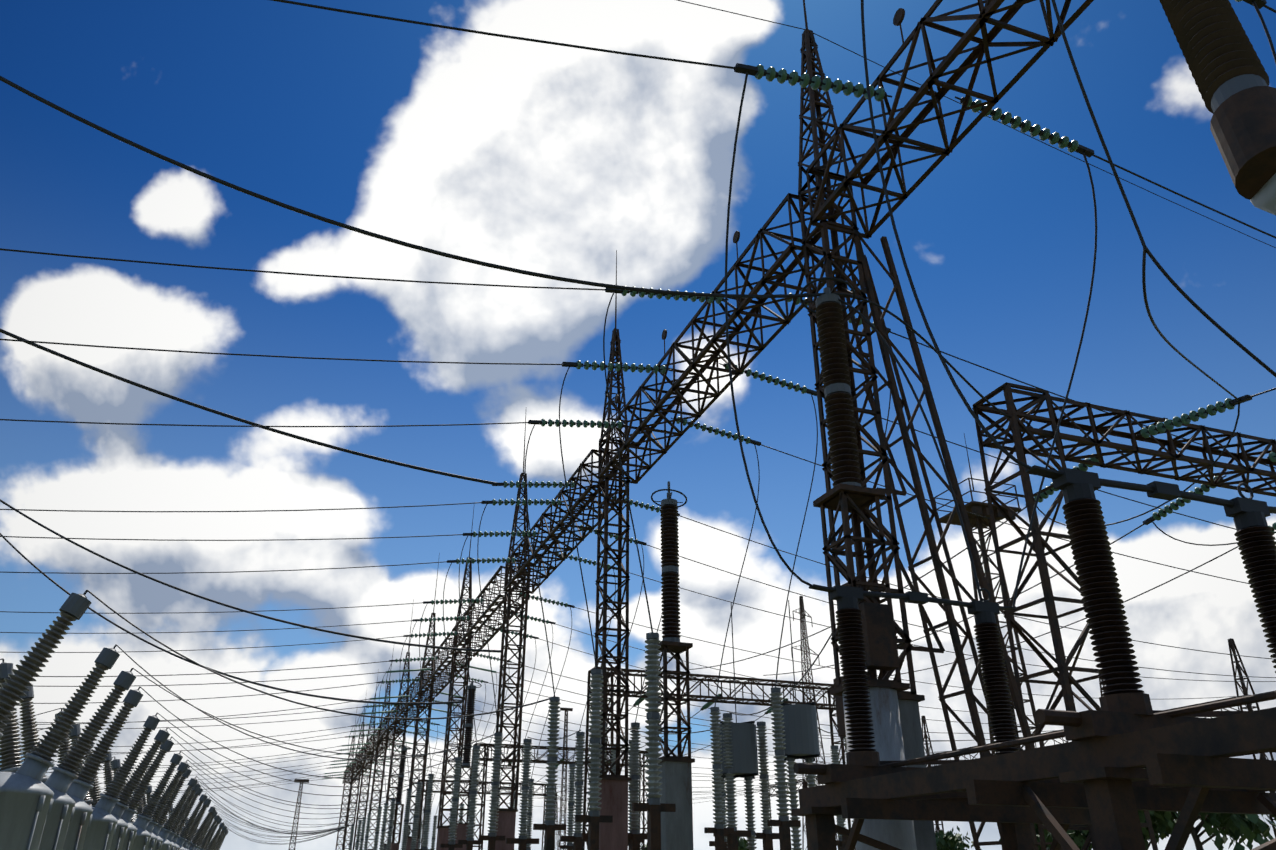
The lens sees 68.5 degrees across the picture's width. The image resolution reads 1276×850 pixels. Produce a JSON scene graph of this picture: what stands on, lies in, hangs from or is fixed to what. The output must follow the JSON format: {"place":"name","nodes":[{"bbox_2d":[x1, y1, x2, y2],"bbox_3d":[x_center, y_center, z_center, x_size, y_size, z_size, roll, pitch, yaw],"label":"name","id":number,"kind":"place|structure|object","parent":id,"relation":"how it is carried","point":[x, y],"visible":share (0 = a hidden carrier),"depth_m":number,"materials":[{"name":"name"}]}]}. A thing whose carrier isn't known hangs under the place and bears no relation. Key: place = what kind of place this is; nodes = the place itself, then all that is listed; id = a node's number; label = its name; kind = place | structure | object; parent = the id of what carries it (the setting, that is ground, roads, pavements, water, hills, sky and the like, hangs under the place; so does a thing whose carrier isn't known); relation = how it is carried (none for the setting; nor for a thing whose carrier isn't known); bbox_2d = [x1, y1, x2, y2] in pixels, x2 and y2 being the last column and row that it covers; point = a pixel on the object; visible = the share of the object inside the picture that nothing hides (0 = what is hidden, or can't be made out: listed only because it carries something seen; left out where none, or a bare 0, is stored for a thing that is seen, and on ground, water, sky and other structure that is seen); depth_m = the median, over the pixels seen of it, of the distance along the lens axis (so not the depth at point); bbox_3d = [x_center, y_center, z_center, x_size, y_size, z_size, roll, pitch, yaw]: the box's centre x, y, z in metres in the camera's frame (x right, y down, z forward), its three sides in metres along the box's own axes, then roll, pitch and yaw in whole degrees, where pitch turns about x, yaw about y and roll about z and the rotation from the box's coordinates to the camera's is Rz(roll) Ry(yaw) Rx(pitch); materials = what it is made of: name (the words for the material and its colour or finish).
{"place":"outdoors","nodes":[
{"label":"outdoors","id":0,"kind":"place"},
{"bbox_2d":[0,0,1275,849],"label":"sky","id":1,"kind":"structure","parent":0,"point":[549,159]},
{"bbox_2d":[383,699,936,849],"bbox_3d":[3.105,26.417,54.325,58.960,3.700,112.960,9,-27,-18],"label":"pedestals","id":2,"kind":"object","parent":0,"point":[677,825],"depth_m":16.52,"materials":[{"name":"grey concrete"}]},
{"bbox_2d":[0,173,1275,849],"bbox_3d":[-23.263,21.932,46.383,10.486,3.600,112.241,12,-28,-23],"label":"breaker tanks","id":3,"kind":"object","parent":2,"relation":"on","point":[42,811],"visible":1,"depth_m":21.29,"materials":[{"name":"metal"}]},
{"bbox_2d":[0,612,225,849],"bbox_3d":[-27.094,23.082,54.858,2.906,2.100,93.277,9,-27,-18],"label":"breaker bushings","id":4,"kind":"object","parent":3,"relation":"on","point":[156,807],"visible":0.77,"depth_m":24.27,"materials":[{"name":"ceramic"}]},
{"bbox_2d":[504,0,1093,849],"bbox_3d":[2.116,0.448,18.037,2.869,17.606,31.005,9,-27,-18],"label":"gantry","id":5,"kind":"object","parent":2,"relation":"on","point":[822,222],"visible":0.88,"depth_m":13.74,"materials":[{"name":"metal"}]},
{"bbox_2d":[335,416,1275,849],"bbox_3d":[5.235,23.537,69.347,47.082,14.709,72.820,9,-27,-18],"label":"gantry","id":6,"kind":"object","parent":2,"relation":"on","point":[437,674],"visible":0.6,"depth_m":41.25,"materials":[{"name":"metal"}]},
{"bbox_2d":[322,0,1275,779],"bbox_3d":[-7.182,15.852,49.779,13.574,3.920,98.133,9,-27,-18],"label":"glass discs","id":7,"kind":"object","parent":6,"relation":"attached to","point":[816,80],"visible":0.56,"depth_m":17.97,"materials":[{"name":"green"}]},
{"bbox_2d":[324,0,1275,776],"bbox_3d":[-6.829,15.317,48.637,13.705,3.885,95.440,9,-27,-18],"label":"string caps","id":8,"kind":"object","parent":6,"relation":"attached to","point":[744,68],"visible":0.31,"depth_m":17.80,"materials":[{"name":"black metal"}]},
{"bbox_2d":[972,382,1275,849],"bbox_3d":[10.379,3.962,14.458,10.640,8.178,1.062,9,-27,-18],"label":"bus portal","id":9,"kind":"object","parent":2,"relation":"on","point":[1038,545],"visible":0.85,"depth_m":14.44,"materials":[{"name":"metal"}]},
{"bbox_2d":[640,768,1275,849],"bbox_3d":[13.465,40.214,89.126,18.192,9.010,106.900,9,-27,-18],"label":"tree","id":10,"kind":"object","parent":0,"point":[1164,823],"depth_m":45.93,"materials":[{"name":"green plant"}]},
{"label":"ground","id":11,"kind":"structure","parent":0,"visible":0},
{"bbox_2d":[412,667,855,849],"bbox_3d":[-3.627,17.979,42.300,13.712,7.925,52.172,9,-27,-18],"label":"bus portals","id":12,"kind":"object","parent":11,"relation":"on","point":[732,843],"visible":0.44,"depth_m":32.41,"materials":[{"name":"metal"}]},
{"bbox_2d":[0,74,1266,849],"bbox_3d":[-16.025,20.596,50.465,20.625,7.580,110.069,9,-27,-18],"label":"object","id":13,"kind":"object","parent":12,"relation":"on","point":[800,728],"visible":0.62,"depth_m":19.65,"materials":[{"name":"grey metal"}]},
{"bbox_2d":[348,638,852,849],"bbox_3d":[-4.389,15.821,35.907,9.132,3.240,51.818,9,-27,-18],"label":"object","id":14,"kind":"object","parent":13,"relation":"on","point":[653,727],"visible":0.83,"depth_m":19.57,"materials":[{"name":"grey metal"}]},
{"bbox_2d":[0,0,1275,844],"bbox_3d":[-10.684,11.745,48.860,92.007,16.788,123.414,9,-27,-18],"label":"conductors","id":15,"kind":"object","parent":13,"relation":"on","point":[726,297],"visible":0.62,"depth_m":18.41,"materials":[{"name":"grey"}]},
{"bbox_2d":[2,277,1275,822],"bbox_3d":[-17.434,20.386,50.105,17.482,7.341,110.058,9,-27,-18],"label":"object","id":16,"kind":"object","parent":13,"relation":"on","point":[1240,509],"visible":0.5,"depth_m":7.63,"materials":[{"name":"black metal"}]},
{"bbox_2d":[396,0,1275,801],"bbox_3d":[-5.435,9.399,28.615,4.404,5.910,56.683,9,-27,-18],"label":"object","id":17,"kind":"object","parent":13,"relation":"on","point":[1216,46],"visible":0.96,"depth_m":7.39,"materials":[{"name":"brown ceramic"}]},
{"bbox_2d":[288,434,1051,849],"bbox_3d":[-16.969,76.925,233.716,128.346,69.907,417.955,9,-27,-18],"label":"masts and pylons","id":18,"kind":"object","parent":11,"relation":"on","point":[978,522],"visible":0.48,"depth_m":35.20,"materials":[{"name":"metal"}]},
{"bbox_2d":[391,86,1275,849],"bbox_3d":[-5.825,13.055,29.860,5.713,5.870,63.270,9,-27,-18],"label":"equipment frames","id":19,"kind":"structure","parent":11,"relation":"on","point":[1099,780],"depth_m":6.96,"materials":[{"name":"metal"}]},
{"bbox_2d":[842,687,916,849],"bbox_3d":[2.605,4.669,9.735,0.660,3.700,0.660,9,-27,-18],"label":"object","id":20,"kind":"object","parent":11,"relation":"on","point":[888,743],"visible":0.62,"depth_m":10.04,"materials":[{"name":"metal"}]}
]}

